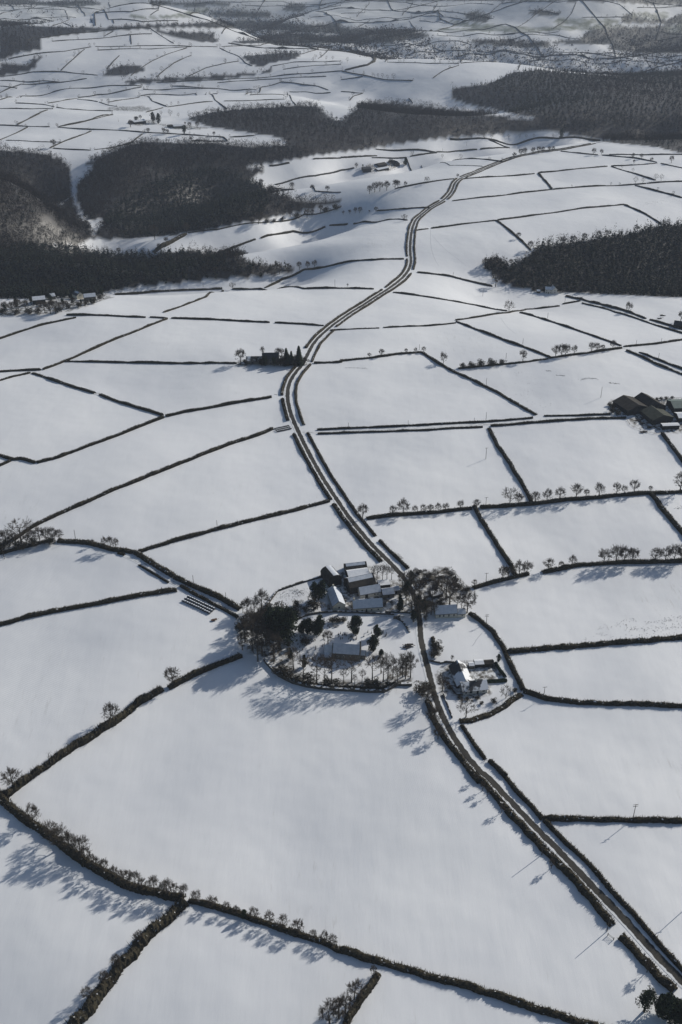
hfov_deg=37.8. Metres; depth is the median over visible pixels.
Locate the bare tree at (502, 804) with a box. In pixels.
[499,802,505,812]
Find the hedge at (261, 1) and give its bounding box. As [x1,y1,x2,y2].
[108,1,336,11]
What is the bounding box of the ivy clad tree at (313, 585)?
[308,581,321,599]
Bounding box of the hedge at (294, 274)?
[264,258,403,287]
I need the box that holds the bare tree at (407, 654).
[398,648,414,675]
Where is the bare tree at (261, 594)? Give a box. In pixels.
[252,587,269,606]
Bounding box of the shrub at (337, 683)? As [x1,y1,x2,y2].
[332,678,342,685]
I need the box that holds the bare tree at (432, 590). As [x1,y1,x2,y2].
[427,584,437,598]
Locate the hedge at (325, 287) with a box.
[232,286,373,289]
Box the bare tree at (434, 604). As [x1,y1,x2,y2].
[427,600,438,614]
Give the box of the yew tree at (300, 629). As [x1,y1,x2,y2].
[297,620,304,633]
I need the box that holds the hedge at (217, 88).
[177,85,256,90]
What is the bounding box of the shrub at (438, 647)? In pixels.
[429,639,443,651]
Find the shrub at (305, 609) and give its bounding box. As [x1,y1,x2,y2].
[300,605,309,612]
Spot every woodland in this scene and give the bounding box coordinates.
[0,0,39,4]
[0,1,681,72]
[0,18,340,50]
[0,29,37,51]
[0,53,39,72]
[0,140,72,201]
[0,177,95,250]
[0,236,290,298]
[32,0,100,5]
[74,133,335,238]
[103,59,136,74]
[121,65,271,81]
[150,0,228,5]
[158,28,219,40]
[187,98,681,154]
[210,9,269,16]
[237,29,395,43]
[244,48,299,64]
[283,2,305,10]
[341,24,425,42]
[451,64,681,126]
[464,0,681,3]
[464,8,490,20]
[467,22,681,52]
[485,216,681,296]
[621,10,681,23]
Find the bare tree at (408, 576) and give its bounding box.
[402,571,415,581]
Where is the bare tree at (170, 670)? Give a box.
[164,667,180,681]
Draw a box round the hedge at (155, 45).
[95,45,216,46]
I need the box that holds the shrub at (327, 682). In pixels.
[322,675,335,685]
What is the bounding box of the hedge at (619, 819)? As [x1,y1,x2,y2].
[543,813,681,823]
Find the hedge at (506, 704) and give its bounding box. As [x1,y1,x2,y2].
[459,692,523,723]
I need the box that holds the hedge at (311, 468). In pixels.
[292,433,332,499]
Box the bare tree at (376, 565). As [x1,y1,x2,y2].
[372,564,380,573]
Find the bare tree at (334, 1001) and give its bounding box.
[325,995,351,1019]
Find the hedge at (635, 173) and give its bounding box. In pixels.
[611,166,655,179]
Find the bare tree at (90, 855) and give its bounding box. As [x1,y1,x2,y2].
[86,852,94,862]
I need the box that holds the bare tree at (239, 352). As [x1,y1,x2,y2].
[234,349,244,363]
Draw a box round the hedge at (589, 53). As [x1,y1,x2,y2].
[553,52,631,55]
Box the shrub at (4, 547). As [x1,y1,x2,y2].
[0,543,9,552]
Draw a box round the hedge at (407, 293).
[393,292,507,310]
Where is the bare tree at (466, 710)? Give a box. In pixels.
[456,696,478,716]
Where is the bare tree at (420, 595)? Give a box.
[415,589,428,612]
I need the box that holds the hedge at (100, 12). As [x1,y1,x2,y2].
[2,4,160,17]
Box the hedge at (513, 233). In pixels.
[496,220,529,249]
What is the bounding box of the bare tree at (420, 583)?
[413,577,427,592]
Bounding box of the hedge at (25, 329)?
[0,316,75,338]
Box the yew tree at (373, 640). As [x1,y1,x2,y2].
[366,634,379,651]
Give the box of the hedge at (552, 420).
[490,416,625,426]
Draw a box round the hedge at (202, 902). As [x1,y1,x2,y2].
[188,897,340,953]
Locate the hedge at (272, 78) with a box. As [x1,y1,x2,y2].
[217,76,325,82]
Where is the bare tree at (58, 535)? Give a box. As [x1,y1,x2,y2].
[54,529,63,536]
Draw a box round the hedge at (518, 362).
[458,358,547,368]
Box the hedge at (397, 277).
[384,258,407,287]
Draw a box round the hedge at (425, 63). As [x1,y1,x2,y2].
[391,62,458,63]
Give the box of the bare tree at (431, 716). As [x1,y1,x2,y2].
[424,705,443,724]
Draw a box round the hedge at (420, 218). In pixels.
[413,201,445,268]
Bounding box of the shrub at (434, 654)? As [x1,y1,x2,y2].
[428,649,440,657]
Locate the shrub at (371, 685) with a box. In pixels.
[367,682,376,689]
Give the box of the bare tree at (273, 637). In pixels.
[264,628,282,660]
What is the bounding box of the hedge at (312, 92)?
[289,91,330,93]
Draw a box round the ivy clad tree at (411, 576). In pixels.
[406,570,417,583]
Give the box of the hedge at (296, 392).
[294,363,310,424]
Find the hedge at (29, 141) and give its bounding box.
[6,140,49,141]
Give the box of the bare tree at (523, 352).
[519,350,526,357]
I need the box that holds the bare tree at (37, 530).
[32,525,44,540]
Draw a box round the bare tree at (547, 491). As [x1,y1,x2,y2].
[542,488,552,497]
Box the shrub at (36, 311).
[31,307,42,313]
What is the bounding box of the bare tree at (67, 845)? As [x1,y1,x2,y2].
[57,832,78,851]
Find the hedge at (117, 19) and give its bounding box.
[28,9,177,21]
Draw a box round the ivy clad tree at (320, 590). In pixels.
[315,584,322,599]
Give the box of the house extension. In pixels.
[551,284,557,293]
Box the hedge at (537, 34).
[501,34,576,39]
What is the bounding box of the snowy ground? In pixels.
[0,0,681,1023]
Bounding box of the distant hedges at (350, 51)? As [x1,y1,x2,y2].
[0,0,681,73]
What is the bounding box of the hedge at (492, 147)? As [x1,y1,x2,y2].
[480,147,508,149]
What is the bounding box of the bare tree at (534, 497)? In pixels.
[530,491,540,500]
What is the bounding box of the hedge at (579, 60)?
[530,59,631,63]
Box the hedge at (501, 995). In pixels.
[340,945,604,1023]
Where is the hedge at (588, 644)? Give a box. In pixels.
[508,634,681,653]
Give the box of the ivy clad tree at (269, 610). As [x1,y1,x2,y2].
[261,605,274,631]
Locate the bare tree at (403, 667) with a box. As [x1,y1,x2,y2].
[398,657,411,678]
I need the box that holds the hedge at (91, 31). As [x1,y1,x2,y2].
[37,27,149,38]
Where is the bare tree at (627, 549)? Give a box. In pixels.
[618,546,634,560]
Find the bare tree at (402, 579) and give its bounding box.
[397,571,407,587]
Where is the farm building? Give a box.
[357,584,381,598]
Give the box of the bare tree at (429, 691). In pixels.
[419,684,436,703]
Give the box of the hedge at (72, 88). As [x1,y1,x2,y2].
[0,85,139,99]
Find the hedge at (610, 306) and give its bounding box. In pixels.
[565,295,646,318]
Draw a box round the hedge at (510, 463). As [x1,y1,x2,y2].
[487,427,533,500]
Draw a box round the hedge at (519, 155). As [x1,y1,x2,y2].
[460,143,590,176]
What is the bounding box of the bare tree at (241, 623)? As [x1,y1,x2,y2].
[236,618,249,641]
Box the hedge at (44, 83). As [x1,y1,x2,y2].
[0,78,86,92]
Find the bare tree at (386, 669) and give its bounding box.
[378,659,390,679]
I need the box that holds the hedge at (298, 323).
[275,321,323,325]
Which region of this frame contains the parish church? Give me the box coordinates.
[323,641,365,661]
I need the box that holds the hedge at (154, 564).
[57,538,175,577]
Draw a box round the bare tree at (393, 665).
[387,655,397,678]
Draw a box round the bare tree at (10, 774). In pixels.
[0,766,22,785]
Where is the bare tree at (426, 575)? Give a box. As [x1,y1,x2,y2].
[421,573,429,582]
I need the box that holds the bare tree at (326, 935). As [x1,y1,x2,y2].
[318,930,328,940]
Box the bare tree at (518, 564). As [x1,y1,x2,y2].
[514,559,526,573]
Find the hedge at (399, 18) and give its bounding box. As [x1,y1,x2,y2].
[341,15,462,20]
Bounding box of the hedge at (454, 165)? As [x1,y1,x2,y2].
[421,162,476,166]
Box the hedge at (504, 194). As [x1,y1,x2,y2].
[452,189,551,200]
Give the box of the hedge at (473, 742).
[460,724,486,759]
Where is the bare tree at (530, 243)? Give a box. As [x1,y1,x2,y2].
[526,240,533,250]
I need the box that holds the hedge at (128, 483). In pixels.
[11,427,273,539]
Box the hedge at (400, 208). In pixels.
[376,206,429,210]
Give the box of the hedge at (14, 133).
[0,127,27,139]
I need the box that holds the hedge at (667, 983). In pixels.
[617,931,677,992]
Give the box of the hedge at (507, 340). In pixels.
[455,321,550,356]
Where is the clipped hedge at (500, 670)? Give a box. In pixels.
[494,662,506,676]
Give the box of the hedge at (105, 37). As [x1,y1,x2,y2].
[55,33,151,40]
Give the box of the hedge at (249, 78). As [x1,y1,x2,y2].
[156,70,340,82]
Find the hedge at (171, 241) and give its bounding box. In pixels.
[152,233,186,253]
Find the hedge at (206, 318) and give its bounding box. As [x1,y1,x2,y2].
[171,317,269,322]
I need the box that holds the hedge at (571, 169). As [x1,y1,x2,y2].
[539,165,607,172]
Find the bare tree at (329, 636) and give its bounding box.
[321,629,334,643]
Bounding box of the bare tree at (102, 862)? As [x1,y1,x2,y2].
[98,859,108,871]
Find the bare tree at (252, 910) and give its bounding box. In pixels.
[248,906,260,917]
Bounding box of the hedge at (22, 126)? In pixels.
[0,124,48,126]
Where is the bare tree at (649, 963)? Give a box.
[645,959,653,970]
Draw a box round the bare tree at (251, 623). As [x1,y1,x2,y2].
[242,619,259,649]
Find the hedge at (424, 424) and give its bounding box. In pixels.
[317,416,532,429]
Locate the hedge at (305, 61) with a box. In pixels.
[272,61,334,65]
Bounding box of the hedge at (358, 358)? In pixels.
[314,351,421,363]
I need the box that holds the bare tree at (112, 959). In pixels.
[109,953,120,964]
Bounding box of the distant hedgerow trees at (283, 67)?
[0,0,681,193]
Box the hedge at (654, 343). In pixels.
[624,338,681,346]
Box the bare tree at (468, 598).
[460,590,477,612]
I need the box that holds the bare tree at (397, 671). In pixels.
[390,665,402,681]
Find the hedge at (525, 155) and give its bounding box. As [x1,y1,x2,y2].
[466,143,595,177]
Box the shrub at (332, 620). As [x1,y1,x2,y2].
[326,617,336,622]
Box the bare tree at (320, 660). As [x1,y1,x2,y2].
[316,654,334,679]
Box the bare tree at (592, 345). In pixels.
[589,342,596,350]
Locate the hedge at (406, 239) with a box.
[405,200,439,255]
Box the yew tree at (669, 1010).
[655,992,680,1023]
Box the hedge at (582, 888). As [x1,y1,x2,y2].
[504,806,616,926]
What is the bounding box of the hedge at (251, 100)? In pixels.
[225,99,279,100]
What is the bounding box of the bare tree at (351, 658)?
[343,654,361,682]
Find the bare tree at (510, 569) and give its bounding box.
[504,567,512,576]
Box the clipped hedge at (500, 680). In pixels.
[487,677,507,682]
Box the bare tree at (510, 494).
[501,487,522,502]
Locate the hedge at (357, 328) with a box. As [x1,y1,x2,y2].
[330,327,378,330]
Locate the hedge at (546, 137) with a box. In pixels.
[450,136,599,144]
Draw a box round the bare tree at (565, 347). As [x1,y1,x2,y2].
[558,344,567,354]
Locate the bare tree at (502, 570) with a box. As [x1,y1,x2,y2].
[498,565,508,577]
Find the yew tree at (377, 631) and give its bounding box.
[373,624,382,637]
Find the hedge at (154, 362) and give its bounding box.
[65,360,236,363]
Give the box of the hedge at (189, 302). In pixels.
[163,290,223,311]
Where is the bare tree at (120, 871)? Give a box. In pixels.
[116,869,124,879]
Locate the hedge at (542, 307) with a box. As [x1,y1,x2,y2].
[455,305,559,320]
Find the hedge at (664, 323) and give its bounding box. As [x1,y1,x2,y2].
[649,318,681,329]
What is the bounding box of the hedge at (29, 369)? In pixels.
[0,368,40,371]
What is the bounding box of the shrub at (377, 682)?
[371,676,383,686]
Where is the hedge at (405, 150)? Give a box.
[376,149,434,151]
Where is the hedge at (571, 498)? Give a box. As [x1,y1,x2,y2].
[480,489,681,508]
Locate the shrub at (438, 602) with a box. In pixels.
[435,598,444,604]
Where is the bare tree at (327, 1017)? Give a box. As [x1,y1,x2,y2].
[317,998,339,1023]
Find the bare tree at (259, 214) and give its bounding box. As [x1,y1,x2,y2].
[256,212,263,223]
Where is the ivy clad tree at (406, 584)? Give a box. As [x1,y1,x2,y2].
[400,581,411,596]
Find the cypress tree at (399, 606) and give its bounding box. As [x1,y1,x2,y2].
[396,594,403,610]
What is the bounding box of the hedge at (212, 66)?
[189,61,237,75]
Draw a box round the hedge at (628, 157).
[602,154,655,161]
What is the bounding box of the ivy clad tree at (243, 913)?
[239,909,247,918]
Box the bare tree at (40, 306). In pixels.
[39,302,47,311]
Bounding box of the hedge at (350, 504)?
[306,432,376,535]
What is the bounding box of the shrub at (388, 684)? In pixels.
[382,679,393,687]
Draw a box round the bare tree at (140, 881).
[136,877,148,888]
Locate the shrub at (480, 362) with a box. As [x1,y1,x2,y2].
[476,358,485,365]
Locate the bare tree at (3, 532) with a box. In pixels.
[0,529,8,536]
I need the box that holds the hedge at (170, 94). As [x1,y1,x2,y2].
[140,93,216,95]
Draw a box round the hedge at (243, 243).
[220,238,255,251]
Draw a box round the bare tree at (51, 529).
[45,526,57,537]
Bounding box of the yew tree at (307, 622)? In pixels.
[302,618,312,634]
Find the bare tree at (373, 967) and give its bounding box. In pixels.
[370,965,377,973]
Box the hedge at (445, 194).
[440,178,456,198]
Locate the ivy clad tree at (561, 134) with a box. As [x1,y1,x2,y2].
[559,128,563,137]
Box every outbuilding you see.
[246,356,260,363]
[381,587,394,597]
[393,586,399,593]
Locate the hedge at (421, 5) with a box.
[344,0,492,6]
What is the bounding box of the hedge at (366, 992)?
[342,972,380,1023]
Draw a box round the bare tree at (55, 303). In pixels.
[50,299,59,313]
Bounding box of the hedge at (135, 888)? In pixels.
[84,858,185,901]
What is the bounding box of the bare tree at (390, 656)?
[379,651,394,678]
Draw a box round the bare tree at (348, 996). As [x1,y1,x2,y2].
[337,990,355,1014]
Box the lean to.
[660,423,679,429]
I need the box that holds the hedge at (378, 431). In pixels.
[317,426,482,434]
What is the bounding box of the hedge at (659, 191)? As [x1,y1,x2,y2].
[635,185,681,197]
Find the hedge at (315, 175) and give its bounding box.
[275,167,353,184]
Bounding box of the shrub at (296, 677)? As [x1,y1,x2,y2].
[289,673,302,681]
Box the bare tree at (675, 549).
[668,544,681,558]
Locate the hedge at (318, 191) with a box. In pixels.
[275,187,340,192]
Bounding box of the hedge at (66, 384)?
[31,372,95,393]
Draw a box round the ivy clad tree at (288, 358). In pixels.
[285,353,291,364]
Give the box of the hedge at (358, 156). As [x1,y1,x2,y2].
[341,155,376,157]
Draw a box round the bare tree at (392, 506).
[389,505,396,512]
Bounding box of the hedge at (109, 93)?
[78,87,140,97]
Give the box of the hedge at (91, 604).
[0,587,176,625]
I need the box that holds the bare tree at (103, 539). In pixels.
[101,536,106,545]
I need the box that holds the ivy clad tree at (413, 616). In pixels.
[409,610,416,621]
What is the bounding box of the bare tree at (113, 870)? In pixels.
[108,863,117,876]
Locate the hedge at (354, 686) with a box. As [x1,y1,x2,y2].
[275,667,395,688]
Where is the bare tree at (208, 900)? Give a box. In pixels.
[205,894,217,906]
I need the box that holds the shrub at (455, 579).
[450,574,460,581]
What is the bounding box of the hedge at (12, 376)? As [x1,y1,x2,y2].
[0,371,30,380]
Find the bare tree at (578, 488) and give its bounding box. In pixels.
[570,484,584,496]
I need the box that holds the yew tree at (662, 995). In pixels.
[653,993,670,1017]
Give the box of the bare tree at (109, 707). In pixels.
[101,701,119,719]
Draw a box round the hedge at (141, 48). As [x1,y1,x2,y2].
[99,46,190,49]
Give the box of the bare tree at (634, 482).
[630,479,640,490]
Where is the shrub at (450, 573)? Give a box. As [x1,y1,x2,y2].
[448,569,455,575]
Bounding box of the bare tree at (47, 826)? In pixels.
[42,819,59,834]
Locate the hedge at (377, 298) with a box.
[335,273,411,326]
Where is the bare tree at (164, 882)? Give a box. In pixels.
[160,877,172,892]
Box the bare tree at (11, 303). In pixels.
[5,301,15,312]
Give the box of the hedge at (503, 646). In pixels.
[468,611,525,689]
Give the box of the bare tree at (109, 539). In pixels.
[105,535,112,547]
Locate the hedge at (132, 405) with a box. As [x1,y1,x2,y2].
[99,393,163,415]
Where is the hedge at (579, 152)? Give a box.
[560,151,597,154]
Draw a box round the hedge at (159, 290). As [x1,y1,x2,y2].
[114,287,221,294]
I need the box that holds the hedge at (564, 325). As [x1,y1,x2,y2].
[519,312,621,345]
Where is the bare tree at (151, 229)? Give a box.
[148,224,159,239]
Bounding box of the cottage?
[327,584,345,609]
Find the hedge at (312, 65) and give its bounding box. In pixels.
[283,64,340,69]
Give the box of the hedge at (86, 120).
[58,114,112,126]
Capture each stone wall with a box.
[263,658,411,692]
[268,575,321,602]
[298,610,393,619]
[385,611,409,612]
[397,617,409,632]
[429,659,453,663]
[443,693,452,717]
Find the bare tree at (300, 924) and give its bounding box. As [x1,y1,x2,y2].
[290,918,304,930]
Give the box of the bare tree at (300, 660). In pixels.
[296,653,310,679]
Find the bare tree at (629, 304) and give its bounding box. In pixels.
[626,301,633,309]
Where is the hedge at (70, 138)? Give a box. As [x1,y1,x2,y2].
[50,131,90,147]
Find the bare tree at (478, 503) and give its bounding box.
[472,499,480,506]
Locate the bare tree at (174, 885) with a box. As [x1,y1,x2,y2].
[168,882,179,893]
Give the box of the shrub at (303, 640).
[299,634,315,644]
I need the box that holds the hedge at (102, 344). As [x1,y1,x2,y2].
[42,318,167,369]
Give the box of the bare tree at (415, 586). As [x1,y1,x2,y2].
[409,579,423,599]
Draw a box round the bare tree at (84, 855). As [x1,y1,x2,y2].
[77,845,91,859]
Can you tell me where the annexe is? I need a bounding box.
[457,608,465,617]
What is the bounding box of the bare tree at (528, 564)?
[523,560,534,571]
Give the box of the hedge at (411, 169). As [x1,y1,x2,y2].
[372,157,501,170]
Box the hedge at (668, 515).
[649,492,681,534]
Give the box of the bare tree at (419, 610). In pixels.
[413,604,424,621]
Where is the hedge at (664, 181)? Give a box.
[647,180,681,183]
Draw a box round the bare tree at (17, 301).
[13,299,20,309]
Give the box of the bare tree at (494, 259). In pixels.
[488,256,496,268]
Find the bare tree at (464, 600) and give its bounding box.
[457,593,467,607]
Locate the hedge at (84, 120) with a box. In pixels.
[61,114,108,125]
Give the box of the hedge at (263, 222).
[188,206,340,232]
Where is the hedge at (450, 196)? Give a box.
[447,178,462,198]
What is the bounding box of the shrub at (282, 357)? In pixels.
[275,355,287,364]
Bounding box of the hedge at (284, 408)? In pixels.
[281,397,289,420]
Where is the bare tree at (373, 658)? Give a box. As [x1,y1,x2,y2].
[363,652,382,679]
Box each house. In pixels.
[72,289,83,299]
[83,293,95,299]
[262,351,278,364]
[545,286,552,293]
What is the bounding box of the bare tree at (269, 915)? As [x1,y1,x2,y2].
[264,909,274,922]
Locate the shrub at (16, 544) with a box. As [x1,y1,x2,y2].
[9,538,22,548]
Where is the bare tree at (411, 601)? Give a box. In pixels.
[408,599,420,615]
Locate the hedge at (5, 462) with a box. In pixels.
[0,459,10,465]
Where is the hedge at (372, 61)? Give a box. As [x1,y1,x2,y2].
[344,46,376,69]
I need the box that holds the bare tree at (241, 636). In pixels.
[236,632,246,649]
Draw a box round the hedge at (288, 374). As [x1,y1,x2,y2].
[280,365,296,394]
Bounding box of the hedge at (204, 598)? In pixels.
[179,584,238,617]
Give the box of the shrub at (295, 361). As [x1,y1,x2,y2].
[290,354,303,365]
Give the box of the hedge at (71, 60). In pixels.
[61,49,84,70]
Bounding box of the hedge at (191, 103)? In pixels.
[168,101,212,106]
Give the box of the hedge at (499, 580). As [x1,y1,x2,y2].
[472,570,529,589]
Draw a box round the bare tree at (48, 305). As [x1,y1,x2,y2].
[43,300,53,313]
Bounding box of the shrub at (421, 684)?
[413,680,432,696]
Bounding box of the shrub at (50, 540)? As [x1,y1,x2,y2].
[41,536,56,543]
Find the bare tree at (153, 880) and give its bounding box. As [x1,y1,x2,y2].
[148,875,158,890]
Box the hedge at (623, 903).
[542,818,681,972]
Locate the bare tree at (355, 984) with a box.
[346,978,364,999]
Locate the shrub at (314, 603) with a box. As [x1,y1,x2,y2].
[304,595,325,611]
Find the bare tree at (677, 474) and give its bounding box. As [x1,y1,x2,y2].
[673,471,681,489]
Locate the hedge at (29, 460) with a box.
[0,453,35,463]
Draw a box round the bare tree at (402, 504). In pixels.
[396,498,410,513]
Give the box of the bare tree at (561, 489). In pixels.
[555,487,565,497]
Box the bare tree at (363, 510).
[357,504,368,517]
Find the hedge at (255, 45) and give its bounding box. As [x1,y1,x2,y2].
[221,43,324,46]
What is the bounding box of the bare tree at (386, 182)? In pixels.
[383,181,390,190]
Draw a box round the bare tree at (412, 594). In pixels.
[406,588,418,609]
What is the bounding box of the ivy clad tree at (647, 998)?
[635,985,656,1012]
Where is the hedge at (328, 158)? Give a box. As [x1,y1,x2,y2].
[313,157,340,159]
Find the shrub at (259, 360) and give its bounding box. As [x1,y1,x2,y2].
[252,356,262,364]
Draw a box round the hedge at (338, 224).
[329,223,347,225]
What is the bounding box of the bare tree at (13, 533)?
[4,516,32,540]
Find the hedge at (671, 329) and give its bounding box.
[582,302,681,333]
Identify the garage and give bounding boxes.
[473,659,484,667]
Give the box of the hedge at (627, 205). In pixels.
[624,204,659,222]
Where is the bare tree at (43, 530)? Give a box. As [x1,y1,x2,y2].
[39,527,50,537]
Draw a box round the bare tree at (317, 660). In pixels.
[306,651,326,682]
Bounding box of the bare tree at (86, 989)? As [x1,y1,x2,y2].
[79,985,92,998]
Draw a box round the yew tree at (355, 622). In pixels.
[347,615,362,634]
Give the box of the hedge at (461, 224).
[431,220,495,228]
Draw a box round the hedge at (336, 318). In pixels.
[304,289,382,347]
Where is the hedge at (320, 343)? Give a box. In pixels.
[311,329,334,360]
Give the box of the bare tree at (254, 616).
[249,611,262,627]
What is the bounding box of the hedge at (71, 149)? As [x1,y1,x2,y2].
[53,148,90,150]
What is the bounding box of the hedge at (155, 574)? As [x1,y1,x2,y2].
[138,564,168,582]
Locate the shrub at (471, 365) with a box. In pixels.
[468,361,475,367]
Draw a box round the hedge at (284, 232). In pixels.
[260,226,324,238]
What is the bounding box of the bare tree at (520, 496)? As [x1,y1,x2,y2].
[515,492,524,502]
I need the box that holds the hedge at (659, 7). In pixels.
[637,6,681,7]
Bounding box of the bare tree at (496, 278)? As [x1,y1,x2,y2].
[492,273,500,286]
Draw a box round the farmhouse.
[351,598,382,611]
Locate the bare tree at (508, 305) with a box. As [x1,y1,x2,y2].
[505,300,514,311]
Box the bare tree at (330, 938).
[328,933,337,942]
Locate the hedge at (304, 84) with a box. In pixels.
[282,81,327,89]
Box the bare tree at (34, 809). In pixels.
[21,802,40,819]
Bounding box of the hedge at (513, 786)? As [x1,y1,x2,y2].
[488,758,543,820]
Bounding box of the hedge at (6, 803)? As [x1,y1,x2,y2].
[0,788,87,866]
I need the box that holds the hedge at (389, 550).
[378,539,408,568]
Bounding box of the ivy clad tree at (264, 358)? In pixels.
[262,355,268,365]
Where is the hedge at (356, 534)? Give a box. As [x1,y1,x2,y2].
[332,503,383,561]
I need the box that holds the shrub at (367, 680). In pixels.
[362,676,374,687]
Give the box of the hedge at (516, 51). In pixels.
[481,49,551,54]
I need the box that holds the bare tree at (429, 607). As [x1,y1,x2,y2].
[420,599,432,619]
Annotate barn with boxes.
[32,295,45,304]
[131,119,145,123]
[172,124,182,128]
[320,565,341,586]
[344,561,366,569]
[344,573,375,593]
[345,567,368,576]
[361,167,370,172]
[375,162,386,167]
[375,166,388,170]
[392,160,399,166]
[613,395,647,415]
[634,392,665,409]
[640,405,673,424]
[666,399,681,413]
[673,320,681,327]
[674,412,681,421]
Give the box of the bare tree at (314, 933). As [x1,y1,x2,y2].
[309,929,316,938]
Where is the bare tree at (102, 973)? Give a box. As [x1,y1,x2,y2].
[98,970,109,982]
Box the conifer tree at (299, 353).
[295,345,303,366]
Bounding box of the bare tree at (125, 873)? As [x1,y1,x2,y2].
[121,869,130,882]
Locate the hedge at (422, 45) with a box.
[352,40,471,47]
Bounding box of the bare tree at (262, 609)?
[256,605,264,617]
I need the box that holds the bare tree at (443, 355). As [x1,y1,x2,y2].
[440,351,446,362]
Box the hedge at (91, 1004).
[63,896,188,1023]
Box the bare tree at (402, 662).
[397,653,409,676]
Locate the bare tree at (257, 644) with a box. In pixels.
[248,635,265,661]
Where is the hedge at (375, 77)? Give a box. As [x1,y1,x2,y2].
[341,70,412,80]
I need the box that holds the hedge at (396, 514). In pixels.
[366,506,471,519]
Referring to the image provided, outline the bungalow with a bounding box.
[449,660,488,694]
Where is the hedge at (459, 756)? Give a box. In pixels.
[424,699,509,809]
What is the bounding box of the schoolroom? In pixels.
[433,604,457,617]
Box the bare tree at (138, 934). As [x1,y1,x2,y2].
[132,929,142,941]
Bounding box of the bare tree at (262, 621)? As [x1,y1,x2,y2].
[256,614,271,645]
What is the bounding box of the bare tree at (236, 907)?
[230,905,240,913]
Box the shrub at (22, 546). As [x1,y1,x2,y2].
[18,541,29,549]
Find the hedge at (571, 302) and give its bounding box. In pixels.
[562,300,580,303]
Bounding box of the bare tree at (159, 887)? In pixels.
[157,882,165,893]
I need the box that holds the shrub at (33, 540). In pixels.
[26,536,40,546]
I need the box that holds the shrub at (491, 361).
[487,358,496,364]
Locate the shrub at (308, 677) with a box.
[301,671,319,684]
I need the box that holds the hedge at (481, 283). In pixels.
[417,271,492,286]
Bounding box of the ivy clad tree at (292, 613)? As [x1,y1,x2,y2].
[272,604,299,646]
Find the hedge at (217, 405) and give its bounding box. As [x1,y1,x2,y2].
[165,395,271,416]
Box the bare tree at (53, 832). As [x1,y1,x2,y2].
[45,822,70,845]
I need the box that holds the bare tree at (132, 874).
[126,870,139,886]
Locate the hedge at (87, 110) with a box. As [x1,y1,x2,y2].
[56,107,111,110]
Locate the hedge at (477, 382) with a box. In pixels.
[421,351,537,414]
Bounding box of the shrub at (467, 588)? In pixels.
[462,586,471,590]
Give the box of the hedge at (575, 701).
[523,688,681,707]
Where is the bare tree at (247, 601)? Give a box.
[241,596,250,610]
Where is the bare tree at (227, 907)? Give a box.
[221,901,230,909]
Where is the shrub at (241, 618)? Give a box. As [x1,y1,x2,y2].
[236,616,249,623]
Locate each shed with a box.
[376,579,390,587]
[429,589,443,598]
[468,662,474,668]
[484,659,493,666]
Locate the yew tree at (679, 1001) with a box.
[670,997,681,1023]
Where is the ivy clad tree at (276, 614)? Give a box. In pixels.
[265,606,291,648]
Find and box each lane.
[120,553,410,621]
[301,415,634,432]
[580,300,681,330]
[624,347,681,372]
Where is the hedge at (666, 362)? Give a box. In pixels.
[639,352,681,368]
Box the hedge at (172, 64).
[157,55,190,76]
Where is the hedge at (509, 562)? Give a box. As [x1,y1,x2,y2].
[472,504,516,574]
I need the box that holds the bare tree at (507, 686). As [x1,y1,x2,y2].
[500,683,512,697]
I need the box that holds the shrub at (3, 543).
[0,539,12,548]
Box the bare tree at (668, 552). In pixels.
[660,545,672,559]
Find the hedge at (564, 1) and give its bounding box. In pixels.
[502,0,631,14]
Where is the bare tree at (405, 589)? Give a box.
[399,587,410,605]
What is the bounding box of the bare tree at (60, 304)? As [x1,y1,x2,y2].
[58,301,64,311]
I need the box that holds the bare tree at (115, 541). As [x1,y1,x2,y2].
[111,538,118,547]
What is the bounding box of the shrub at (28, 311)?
[24,307,32,313]
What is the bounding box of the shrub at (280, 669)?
[271,660,285,673]
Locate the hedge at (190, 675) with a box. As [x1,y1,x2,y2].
[167,652,242,689]
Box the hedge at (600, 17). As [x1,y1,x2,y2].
[582,16,623,17]
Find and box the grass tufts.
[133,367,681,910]
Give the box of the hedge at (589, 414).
[544,412,610,416]
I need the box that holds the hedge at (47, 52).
[9,47,88,58]
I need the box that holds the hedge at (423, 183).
[395,178,453,188]
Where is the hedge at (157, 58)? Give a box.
[130,47,186,75]
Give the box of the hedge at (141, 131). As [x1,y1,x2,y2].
[58,127,226,139]
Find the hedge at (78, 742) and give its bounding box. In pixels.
[3,685,163,797]
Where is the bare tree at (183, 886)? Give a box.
[177,882,187,896]
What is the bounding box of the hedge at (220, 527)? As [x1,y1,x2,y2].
[138,499,329,552]
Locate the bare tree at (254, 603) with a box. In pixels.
[249,598,258,611]
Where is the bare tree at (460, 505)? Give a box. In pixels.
[456,500,463,507]
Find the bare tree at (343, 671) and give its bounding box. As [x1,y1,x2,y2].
[338,667,349,683]
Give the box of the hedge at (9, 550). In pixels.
[0,539,52,554]
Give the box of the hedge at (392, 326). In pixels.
[383,322,455,327]
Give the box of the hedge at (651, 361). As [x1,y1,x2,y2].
[626,349,681,374]
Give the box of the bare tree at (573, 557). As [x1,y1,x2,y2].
[569,555,577,563]
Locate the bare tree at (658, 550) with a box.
[650,547,662,558]
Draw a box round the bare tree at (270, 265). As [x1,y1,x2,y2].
[268,264,275,274]
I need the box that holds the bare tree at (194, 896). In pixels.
[190,889,200,901]
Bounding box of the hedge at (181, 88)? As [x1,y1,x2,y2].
[143,88,216,89]
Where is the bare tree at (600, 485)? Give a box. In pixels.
[594,481,604,494]
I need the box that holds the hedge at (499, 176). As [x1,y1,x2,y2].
[463,173,534,178]
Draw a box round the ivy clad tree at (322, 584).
[318,579,328,598]
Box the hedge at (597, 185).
[553,183,645,189]
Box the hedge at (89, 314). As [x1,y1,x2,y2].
[66,313,145,317]

